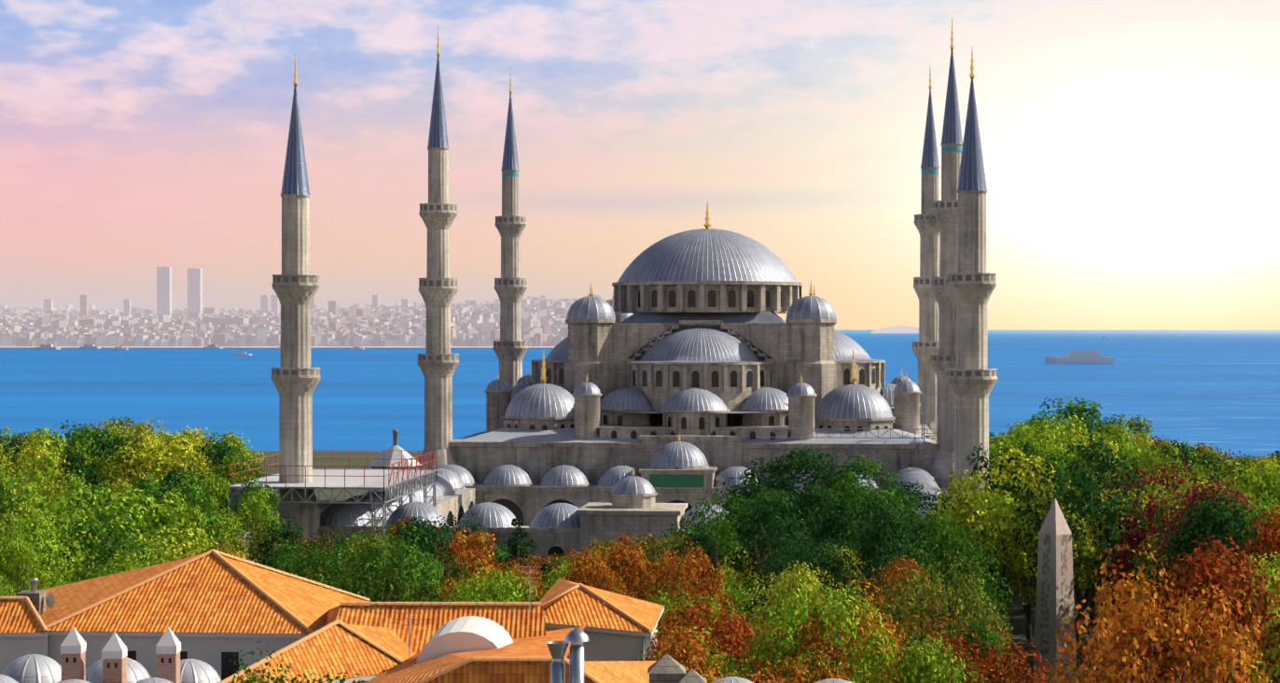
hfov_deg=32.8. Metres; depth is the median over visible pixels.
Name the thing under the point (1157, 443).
tree
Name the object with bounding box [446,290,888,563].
mosque windows
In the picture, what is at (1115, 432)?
tree
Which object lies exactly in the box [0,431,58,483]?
tree
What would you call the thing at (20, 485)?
tree
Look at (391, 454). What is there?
kiosk roof
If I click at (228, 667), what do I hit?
roofs wall windows
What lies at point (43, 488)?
tree
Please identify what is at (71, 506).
tree
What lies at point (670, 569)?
tree
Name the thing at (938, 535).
tree
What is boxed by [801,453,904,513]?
tree
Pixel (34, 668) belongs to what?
hamam lead domes
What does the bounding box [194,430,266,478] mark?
tree
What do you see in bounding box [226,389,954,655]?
terrace
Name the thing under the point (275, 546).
tree
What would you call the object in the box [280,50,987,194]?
minaret caps
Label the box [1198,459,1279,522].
tree
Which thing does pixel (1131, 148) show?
sky
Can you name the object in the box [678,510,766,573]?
tree
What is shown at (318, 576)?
tree
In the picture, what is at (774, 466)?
tree
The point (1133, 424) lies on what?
tree
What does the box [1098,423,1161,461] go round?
tree
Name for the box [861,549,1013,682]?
tree
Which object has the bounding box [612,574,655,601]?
tree
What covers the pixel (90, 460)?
tree
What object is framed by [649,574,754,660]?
tree
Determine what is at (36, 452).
tree
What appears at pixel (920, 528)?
tree
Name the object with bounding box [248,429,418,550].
stone kiosk
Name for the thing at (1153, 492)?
tree
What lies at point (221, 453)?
tree
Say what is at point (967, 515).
tree
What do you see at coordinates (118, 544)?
tree
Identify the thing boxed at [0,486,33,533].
tree
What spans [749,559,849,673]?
tree
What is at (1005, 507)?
tree
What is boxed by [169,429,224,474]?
tree
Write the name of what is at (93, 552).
tree
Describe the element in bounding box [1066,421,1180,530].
tree
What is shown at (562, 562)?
tree
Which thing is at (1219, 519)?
tree
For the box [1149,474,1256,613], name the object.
tree
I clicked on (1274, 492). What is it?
tree
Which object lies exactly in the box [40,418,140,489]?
tree
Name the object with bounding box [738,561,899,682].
tree
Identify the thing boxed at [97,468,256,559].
tree
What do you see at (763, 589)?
tree
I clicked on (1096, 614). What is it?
tree
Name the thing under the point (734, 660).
tree
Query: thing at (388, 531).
tree
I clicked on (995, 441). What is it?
tree
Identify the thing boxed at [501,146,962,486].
mosque panels
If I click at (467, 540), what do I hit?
tree
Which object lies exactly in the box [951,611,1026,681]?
tree
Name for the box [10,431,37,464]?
tree
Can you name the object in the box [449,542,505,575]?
tree
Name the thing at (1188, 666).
tree
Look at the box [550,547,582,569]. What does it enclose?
tree
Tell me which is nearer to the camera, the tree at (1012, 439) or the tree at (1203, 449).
the tree at (1012, 439)
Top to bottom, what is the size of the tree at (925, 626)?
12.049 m
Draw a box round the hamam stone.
[16,590,707,682]
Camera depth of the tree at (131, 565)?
143.83 m
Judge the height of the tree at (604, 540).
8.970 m
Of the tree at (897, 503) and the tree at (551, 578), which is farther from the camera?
the tree at (897, 503)
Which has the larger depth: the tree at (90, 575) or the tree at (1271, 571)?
the tree at (90, 575)
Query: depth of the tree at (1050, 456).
184.83 m
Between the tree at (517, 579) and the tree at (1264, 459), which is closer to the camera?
the tree at (517, 579)
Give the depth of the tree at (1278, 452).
225.99 m
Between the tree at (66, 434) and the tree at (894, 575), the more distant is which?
the tree at (66, 434)
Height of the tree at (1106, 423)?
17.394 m
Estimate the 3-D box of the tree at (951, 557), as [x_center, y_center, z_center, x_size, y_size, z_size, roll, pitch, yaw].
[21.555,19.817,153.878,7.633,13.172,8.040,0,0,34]
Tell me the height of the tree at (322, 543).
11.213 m
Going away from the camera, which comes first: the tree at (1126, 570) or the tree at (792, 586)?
the tree at (792, 586)
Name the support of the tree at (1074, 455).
on the ground
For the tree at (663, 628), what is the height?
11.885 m
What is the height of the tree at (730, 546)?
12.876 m
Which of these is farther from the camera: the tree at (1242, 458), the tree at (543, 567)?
the tree at (1242, 458)
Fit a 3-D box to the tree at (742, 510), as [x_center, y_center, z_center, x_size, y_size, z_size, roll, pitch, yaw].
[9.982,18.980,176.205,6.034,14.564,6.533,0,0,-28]
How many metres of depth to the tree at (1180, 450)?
224.02 m
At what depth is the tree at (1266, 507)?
152.48 m
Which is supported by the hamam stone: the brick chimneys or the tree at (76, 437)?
the brick chimneys
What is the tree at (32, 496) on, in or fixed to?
on the ground
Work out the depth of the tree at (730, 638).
114.45 m
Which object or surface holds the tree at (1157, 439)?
on the ground
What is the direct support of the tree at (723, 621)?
on the ground
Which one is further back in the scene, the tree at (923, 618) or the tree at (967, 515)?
the tree at (967, 515)
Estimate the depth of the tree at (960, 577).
161.33 m
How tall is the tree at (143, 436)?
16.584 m
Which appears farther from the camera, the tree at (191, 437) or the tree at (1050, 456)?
the tree at (191, 437)
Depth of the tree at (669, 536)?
194.09 m
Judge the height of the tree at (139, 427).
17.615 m
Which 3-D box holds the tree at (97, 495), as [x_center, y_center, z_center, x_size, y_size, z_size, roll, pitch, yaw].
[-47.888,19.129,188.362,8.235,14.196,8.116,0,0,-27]
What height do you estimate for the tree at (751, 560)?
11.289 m
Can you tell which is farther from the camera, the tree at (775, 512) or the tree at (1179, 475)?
the tree at (1179, 475)
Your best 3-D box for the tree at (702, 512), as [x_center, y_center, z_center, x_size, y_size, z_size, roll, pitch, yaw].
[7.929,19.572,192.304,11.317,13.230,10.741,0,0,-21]
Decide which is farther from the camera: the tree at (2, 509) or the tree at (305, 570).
the tree at (2, 509)
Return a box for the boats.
[34,335,1182,363]
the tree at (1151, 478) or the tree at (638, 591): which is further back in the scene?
the tree at (1151, 478)
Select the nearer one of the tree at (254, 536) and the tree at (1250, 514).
the tree at (1250, 514)
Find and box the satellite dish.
[45,592,55,608]
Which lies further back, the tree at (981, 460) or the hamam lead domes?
the tree at (981, 460)
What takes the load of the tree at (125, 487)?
on the ground
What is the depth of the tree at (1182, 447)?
207.98 m
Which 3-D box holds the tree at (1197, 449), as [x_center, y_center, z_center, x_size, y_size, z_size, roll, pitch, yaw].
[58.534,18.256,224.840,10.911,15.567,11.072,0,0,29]
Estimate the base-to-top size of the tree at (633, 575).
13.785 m
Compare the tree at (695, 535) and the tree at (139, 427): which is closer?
the tree at (695, 535)
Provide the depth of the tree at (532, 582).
139.78 m
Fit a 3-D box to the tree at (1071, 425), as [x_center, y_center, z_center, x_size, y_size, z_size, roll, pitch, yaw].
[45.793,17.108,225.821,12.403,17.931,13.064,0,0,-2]
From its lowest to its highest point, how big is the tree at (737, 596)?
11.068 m
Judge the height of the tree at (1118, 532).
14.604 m
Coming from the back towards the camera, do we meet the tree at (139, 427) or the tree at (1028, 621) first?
the tree at (139, 427)
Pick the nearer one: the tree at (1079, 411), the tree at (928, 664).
the tree at (928, 664)
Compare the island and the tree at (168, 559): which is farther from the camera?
the island
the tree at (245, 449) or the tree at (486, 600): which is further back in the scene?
the tree at (245, 449)
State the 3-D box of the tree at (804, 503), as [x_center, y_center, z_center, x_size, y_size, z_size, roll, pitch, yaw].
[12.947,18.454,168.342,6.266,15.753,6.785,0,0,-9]
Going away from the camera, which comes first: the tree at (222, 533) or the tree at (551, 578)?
the tree at (551, 578)
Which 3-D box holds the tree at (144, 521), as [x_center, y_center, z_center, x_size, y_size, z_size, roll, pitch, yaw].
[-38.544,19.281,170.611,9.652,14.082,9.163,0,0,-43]
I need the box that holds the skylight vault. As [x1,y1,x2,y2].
[416,615,513,664]
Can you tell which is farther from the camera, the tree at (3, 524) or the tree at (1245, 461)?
the tree at (1245, 461)
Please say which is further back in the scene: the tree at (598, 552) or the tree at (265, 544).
the tree at (598, 552)
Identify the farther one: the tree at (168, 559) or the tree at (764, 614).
the tree at (168, 559)
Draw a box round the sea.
[0,330,1279,456]
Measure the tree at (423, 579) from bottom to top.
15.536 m
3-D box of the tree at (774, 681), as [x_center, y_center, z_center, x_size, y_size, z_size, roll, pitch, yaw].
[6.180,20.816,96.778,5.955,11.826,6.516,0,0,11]
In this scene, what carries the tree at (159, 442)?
on the ground
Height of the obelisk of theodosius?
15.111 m
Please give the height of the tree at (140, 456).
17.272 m
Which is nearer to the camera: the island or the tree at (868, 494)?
the tree at (868, 494)
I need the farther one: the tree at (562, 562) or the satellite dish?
the tree at (562, 562)
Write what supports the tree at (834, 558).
on the ground
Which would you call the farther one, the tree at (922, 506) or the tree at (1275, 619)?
the tree at (922, 506)
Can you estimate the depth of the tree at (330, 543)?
167.73 m
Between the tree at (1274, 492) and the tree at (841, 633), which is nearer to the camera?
the tree at (841, 633)
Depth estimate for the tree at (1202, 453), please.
216.18 m
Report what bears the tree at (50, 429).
on the ground
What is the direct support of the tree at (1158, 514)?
on the ground
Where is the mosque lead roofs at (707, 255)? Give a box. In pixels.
[320,228,946,528]
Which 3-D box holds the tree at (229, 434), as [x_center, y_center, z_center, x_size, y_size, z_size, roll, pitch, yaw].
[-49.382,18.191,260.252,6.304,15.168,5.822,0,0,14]
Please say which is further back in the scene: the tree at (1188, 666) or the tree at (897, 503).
the tree at (897, 503)
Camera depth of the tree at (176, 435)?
245.94 m
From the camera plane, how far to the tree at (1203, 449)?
244.40 m
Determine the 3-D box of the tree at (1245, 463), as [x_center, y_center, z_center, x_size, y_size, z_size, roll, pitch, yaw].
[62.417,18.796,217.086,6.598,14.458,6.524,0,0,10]
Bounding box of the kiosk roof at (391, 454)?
[368,445,421,466]
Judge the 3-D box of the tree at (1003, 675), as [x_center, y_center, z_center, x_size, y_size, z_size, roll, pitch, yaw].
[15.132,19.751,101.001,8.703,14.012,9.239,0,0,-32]
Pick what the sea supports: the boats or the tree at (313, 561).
the boats
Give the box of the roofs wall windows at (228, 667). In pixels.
[126,650,274,681]
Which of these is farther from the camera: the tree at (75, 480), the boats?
the boats
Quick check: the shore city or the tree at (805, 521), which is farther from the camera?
the shore city
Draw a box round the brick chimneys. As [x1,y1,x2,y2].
[60,626,180,682]
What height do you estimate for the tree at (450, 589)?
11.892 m
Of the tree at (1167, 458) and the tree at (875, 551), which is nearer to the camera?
the tree at (875, 551)
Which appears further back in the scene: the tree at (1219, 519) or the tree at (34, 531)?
the tree at (34, 531)
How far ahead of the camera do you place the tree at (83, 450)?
235.66 m
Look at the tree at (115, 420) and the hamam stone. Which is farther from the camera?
the tree at (115, 420)
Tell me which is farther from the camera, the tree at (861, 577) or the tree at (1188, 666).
the tree at (861, 577)
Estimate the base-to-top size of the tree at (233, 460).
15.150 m
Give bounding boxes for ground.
[202,450,1266,682]
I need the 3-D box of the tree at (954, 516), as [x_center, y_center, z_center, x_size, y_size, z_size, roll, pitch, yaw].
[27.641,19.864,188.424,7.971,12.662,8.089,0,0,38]
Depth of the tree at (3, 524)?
152.95 m
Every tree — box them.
[0,425,26,446]
[0,426,91,498]
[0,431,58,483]
[0,436,29,477]
[0,438,91,502]
[0,444,43,496]
[0,462,13,487]
[0,470,99,551]
[0,475,52,530]
[0,481,30,538]
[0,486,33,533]
[0,496,115,595]
[0,506,85,593]
[0,508,155,590]
[0,524,60,596]
[0,570,21,596]
[5,480,214,584]
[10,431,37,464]
[17,452,88,517]
[27,425,67,454]
[33,474,67,509]
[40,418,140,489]
[41,557,121,589]
[46,428,153,500]
[48,427,109,488]
[49,437,161,496]
[52,481,119,558]
[56,513,100,578]
[58,423,108,484]
[62,483,115,548]
[74,417,145,446]
[82,533,176,579]
[84,528,170,578]
[92,476,146,556]
[95,565,121,577]
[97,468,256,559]
[99,431,245,515]
[103,416,146,437]
[105,500,199,561]
[111,479,142,505]
[112,441,227,507]
[121,520,218,570]
[123,417,176,463]
[125,429,187,471]
[131,430,171,494]
[137,486,208,561]
[153,463,229,535]
[155,425,203,450]
[157,551,179,564]
[168,437,258,515]
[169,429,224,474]
[170,426,226,514]
[179,533,260,567]
[183,467,239,546]
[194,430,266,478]
[198,512,250,564]
[199,473,238,522]
[208,527,242,552]
[214,449,274,528]
[216,430,242,448]
[217,442,253,479]
[224,475,287,561]
[229,486,280,568]
[229,640,369,682]
[232,515,270,560]
[246,530,314,567]
[249,519,309,579]
[253,536,308,578]
[255,523,368,592]
[299,526,461,605]
[300,531,348,578]
[301,526,359,583]
[307,567,333,590]
[326,518,461,605]
[328,525,419,605]
[334,534,366,556]
[371,576,428,605]
[381,523,402,542]
[383,514,466,599]
[387,515,415,540]
[387,572,467,601]
[388,511,514,576]
[395,514,424,542]
[421,580,459,601]
[431,527,499,587]
[432,536,478,585]
[439,567,522,601]
[441,552,541,605]
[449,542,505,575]
[453,534,512,584]
[462,550,547,601]
[486,561,542,601]
[487,531,556,572]
[494,517,531,570]
[496,552,561,600]
[519,551,556,568]
[525,556,570,594]
[528,543,623,601]
[536,563,552,589]
[539,551,583,595]
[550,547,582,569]
[559,544,638,598]
[570,534,662,603]
[581,536,618,560]
[583,546,614,570]
[599,528,701,620]
[604,528,668,598]
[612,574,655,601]
[620,542,701,598]
[632,620,746,682]
[637,624,738,682]
[640,535,742,631]
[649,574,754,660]
[651,580,770,682]
[657,522,719,617]
[657,528,708,552]
[657,608,738,666]
[662,534,685,599]
[667,489,766,564]
[677,596,744,666]
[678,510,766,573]
[685,646,758,682]
[687,568,769,665]
[696,512,747,606]
[710,478,816,579]
[710,543,775,639]
[716,445,889,524]
[722,456,802,517]
[724,643,849,682]
[725,490,815,622]
[734,547,792,629]
[735,566,834,667]
[737,616,863,679]
[738,486,797,567]
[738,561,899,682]
[742,596,814,667]
[743,514,862,639]
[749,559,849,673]
[756,573,913,682]
[762,677,795,682]
[770,478,845,581]
[790,502,823,547]
[799,469,874,583]
[799,542,868,616]
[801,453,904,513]
[804,488,924,648]
[809,478,924,550]
[809,546,877,624]
[821,545,888,656]
[822,487,936,578]
[840,555,957,680]
[846,501,946,644]
[846,523,947,609]
[857,517,948,599]
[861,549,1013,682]
[870,660,920,682]
[871,629,984,682]
[874,514,1012,627]
[878,480,947,514]
[879,598,960,673]
[886,598,954,653]
[895,528,997,627]
[896,489,948,522]
[910,611,1050,682]
[917,538,998,615]
[918,479,1043,605]
[925,500,1001,587]
[932,445,1078,631]
[938,443,1037,633]
[939,613,1017,682]
[945,412,1122,492]
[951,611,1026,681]
[952,417,1071,461]
[978,434,1085,570]
[983,440,1074,639]
[988,431,1002,450]
[990,414,1075,572]
[996,488,1109,604]
[998,449,1112,577]
[1003,466,1039,612]
[1008,433,1159,667]
[1011,423,1126,478]
[1016,395,1108,439]
[1019,426,1100,464]
[1039,429,1167,609]
[1040,532,1270,682]
[1052,421,1139,576]
[1057,432,1147,604]
[1061,433,1122,625]
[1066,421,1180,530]
[1071,473,1123,630]
[1073,485,1157,659]
[1080,423,1132,442]
[1081,459,1195,587]
[1085,426,1123,592]
[1090,480,1191,655]
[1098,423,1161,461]
[1099,414,1130,437]
[1104,412,1154,446]
[1107,492,1177,613]
[1112,533,1279,682]
[1116,437,1224,563]
[1130,473,1229,595]
[1131,445,1242,490]
[1132,439,1168,461]
[1135,489,1279,681]
[1140,631,1247,682]
[1146,438,1224,494]
[1148,434,1199,453]
[1148,499,1184,576]
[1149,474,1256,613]
[1163,468,1197,500]
[1164,444,1196,481]
[1164,487,1257,629]
[1165,437,1236,474]
[1178,445,1225,488]
[1186,443,1241,478]
[1197,456,1279,521]
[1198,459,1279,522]
[1199,553,1279,682]
[1211,556,1279,682]
[1213,490,1279,570]
[1224,455,1267,473]
[1224,500,1279,644]
[1229,484,1279,533]
[1233,453,1251,468]
[1233,551,1279,671]
[1237,455,1257,477]
[1238,458,1269,469]
[1253,453,1279,484]
[1263,450,1279,469]
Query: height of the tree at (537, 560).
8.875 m
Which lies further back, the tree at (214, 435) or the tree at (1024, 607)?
the tree at (214, 435)
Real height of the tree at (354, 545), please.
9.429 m
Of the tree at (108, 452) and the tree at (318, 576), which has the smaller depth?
the tree at (318, 576)
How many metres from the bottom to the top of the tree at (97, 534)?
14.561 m
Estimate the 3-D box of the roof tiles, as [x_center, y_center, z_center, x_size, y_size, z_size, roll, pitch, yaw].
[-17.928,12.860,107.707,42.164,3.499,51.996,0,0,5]
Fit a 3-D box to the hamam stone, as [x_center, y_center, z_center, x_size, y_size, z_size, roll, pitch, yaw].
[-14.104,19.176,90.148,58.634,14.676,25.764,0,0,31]
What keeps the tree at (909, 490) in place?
on the ground
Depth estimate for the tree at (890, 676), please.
99.23 m
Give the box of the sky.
[0,0,1279,330]
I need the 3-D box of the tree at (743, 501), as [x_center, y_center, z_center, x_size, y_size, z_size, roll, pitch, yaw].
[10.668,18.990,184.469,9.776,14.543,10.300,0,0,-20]
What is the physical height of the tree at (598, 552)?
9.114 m
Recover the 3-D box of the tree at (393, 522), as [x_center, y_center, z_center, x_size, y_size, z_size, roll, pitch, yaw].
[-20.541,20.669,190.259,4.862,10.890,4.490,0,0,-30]
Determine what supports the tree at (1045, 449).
on the ground
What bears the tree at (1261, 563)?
on the ground
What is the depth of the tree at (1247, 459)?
207.30 m
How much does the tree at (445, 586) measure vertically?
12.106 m
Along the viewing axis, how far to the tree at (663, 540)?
175.82 m
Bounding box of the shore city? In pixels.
[0,266,603,346]
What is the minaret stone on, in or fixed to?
on the ground
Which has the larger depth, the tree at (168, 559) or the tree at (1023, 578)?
the tree at (1023, 578)
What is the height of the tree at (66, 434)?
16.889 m
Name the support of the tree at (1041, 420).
on the ground
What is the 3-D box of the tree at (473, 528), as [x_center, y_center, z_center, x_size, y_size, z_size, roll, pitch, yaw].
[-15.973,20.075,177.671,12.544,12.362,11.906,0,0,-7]
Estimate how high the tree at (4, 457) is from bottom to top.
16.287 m
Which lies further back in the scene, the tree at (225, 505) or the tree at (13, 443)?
the tree at (13, 443)
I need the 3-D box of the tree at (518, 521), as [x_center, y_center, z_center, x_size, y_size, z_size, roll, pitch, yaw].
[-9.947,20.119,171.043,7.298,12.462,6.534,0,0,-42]
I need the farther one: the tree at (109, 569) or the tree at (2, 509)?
the tree at (2, 509)
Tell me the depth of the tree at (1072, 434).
236.53 m
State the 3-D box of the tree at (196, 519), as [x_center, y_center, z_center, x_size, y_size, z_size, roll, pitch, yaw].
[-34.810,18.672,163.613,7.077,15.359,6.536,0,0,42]
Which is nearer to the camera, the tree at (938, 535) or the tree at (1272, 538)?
the tree at (1272, 538)
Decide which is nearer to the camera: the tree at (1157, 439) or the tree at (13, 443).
the tree at (13, 443)
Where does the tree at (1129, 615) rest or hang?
on the ground
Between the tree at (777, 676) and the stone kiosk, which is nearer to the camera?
the tree at (777, 676)
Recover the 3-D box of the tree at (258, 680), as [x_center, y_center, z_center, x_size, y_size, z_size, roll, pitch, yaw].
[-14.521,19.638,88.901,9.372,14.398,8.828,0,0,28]
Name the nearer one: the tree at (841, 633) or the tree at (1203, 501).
the tree at (841, 633)
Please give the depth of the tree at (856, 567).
151.25 m
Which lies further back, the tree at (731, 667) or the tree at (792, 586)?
the tree at (792, 586)
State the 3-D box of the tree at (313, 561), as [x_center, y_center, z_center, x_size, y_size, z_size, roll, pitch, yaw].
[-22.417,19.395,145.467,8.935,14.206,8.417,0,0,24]
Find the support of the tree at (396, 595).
on the ground
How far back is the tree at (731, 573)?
162.07 m
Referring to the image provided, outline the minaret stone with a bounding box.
[270,143,997,621]
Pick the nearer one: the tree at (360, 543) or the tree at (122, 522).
the tree at (360, 543)
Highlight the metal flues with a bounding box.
[29,578,589,682]
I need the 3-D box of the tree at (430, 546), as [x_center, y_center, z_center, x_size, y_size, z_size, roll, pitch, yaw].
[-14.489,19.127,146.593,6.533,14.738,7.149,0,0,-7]
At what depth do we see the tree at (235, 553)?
148.50 m
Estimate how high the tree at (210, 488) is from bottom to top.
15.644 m
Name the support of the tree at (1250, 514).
on the ground
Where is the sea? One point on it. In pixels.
(1218, 389)
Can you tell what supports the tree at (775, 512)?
on the ground
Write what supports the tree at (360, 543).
on the ground
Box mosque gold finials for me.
[292,17,974,475]
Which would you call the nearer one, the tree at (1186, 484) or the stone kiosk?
the tree at (1186, 484)
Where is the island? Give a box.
[870,325,918,333]
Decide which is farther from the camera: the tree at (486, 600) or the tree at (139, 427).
the tree at (139, 427)
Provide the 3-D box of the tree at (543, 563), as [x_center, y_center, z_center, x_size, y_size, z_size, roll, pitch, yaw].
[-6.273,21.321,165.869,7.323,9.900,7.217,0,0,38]
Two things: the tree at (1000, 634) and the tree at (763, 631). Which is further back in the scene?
the tree at (1000, 634)
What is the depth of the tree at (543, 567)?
148.75 m
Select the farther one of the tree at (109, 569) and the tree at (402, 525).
the tree at (402, 525)
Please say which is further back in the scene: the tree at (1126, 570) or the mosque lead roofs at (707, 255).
the mosque lead roofs at (707, 255)
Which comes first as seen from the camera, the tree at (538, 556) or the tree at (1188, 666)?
the tree at (1188, 666)
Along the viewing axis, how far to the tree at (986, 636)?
108.78 m
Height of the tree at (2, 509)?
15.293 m
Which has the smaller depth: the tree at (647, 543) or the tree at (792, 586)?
the tree at (792, 586)
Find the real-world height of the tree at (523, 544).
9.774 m
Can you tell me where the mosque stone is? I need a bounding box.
[319,280,951,572]
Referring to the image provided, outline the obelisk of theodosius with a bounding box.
[1033,498,1076,682]
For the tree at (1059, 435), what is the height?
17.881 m
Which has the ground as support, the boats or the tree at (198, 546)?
the tree at (198, 546)
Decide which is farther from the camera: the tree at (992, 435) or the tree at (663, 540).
the tree at (992, 435)
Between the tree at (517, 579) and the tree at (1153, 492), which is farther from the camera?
the tree at (1153, 492)
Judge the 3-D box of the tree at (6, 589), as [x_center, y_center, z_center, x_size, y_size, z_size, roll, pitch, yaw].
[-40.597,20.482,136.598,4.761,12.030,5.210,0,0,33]
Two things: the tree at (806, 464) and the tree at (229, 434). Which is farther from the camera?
the tree at (229, 434)
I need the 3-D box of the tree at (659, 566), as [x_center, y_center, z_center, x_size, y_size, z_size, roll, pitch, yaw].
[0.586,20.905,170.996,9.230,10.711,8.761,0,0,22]
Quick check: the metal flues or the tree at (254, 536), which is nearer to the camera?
the metal flues
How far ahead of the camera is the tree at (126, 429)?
246.36 m
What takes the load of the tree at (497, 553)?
on the ground
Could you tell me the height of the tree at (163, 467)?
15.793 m
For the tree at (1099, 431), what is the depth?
223.19 m
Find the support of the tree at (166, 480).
on the ground
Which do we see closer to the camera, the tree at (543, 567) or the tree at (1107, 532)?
the tree at (543, 567)
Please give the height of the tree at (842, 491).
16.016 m
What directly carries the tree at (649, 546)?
on the ground
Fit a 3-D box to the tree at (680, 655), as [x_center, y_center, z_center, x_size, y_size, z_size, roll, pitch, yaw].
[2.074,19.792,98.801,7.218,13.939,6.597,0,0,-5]
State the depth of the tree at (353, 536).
154.07 m
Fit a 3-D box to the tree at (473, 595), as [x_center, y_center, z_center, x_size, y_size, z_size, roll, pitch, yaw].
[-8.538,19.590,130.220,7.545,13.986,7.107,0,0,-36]
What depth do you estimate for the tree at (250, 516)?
189.04 m
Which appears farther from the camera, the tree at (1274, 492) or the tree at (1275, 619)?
the tree at (1274, 492)
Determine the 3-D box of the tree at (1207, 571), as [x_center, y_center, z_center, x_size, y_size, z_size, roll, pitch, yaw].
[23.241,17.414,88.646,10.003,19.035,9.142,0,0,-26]
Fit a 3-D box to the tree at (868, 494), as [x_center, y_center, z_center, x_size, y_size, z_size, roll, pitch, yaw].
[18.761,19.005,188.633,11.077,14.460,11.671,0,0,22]
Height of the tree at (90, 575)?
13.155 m
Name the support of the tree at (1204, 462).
on the ground
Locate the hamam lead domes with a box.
[0,653,852,682]
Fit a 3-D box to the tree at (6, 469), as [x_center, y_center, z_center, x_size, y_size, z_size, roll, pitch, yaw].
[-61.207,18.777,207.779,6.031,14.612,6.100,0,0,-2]
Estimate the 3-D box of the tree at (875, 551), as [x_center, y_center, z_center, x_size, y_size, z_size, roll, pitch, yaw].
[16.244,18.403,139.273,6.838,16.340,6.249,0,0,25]
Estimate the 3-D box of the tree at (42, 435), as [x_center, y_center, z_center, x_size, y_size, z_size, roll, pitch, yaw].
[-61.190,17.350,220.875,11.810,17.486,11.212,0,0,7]
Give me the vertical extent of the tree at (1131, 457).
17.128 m
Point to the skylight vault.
(466, 633)
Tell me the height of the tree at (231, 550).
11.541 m
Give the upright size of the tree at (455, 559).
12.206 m
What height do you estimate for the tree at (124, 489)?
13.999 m
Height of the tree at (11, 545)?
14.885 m
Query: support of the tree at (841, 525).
on the ground
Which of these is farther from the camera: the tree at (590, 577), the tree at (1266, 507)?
the tree at (1266, 507)
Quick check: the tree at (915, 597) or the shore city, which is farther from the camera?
the shore city
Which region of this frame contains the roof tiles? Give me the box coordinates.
[0,549,663,682]
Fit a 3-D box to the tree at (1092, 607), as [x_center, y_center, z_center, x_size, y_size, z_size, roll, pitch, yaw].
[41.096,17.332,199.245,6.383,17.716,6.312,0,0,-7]
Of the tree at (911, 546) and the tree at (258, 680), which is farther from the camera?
the tree at (911, 546)
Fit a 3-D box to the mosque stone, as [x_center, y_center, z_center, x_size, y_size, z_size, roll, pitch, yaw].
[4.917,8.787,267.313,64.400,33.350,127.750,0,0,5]
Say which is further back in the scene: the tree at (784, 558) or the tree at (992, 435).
the tree at (992, 435)
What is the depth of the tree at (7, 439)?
259.78 m
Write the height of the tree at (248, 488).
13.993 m
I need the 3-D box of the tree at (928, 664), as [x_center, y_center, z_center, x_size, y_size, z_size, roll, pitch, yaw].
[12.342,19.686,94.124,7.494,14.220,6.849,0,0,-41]

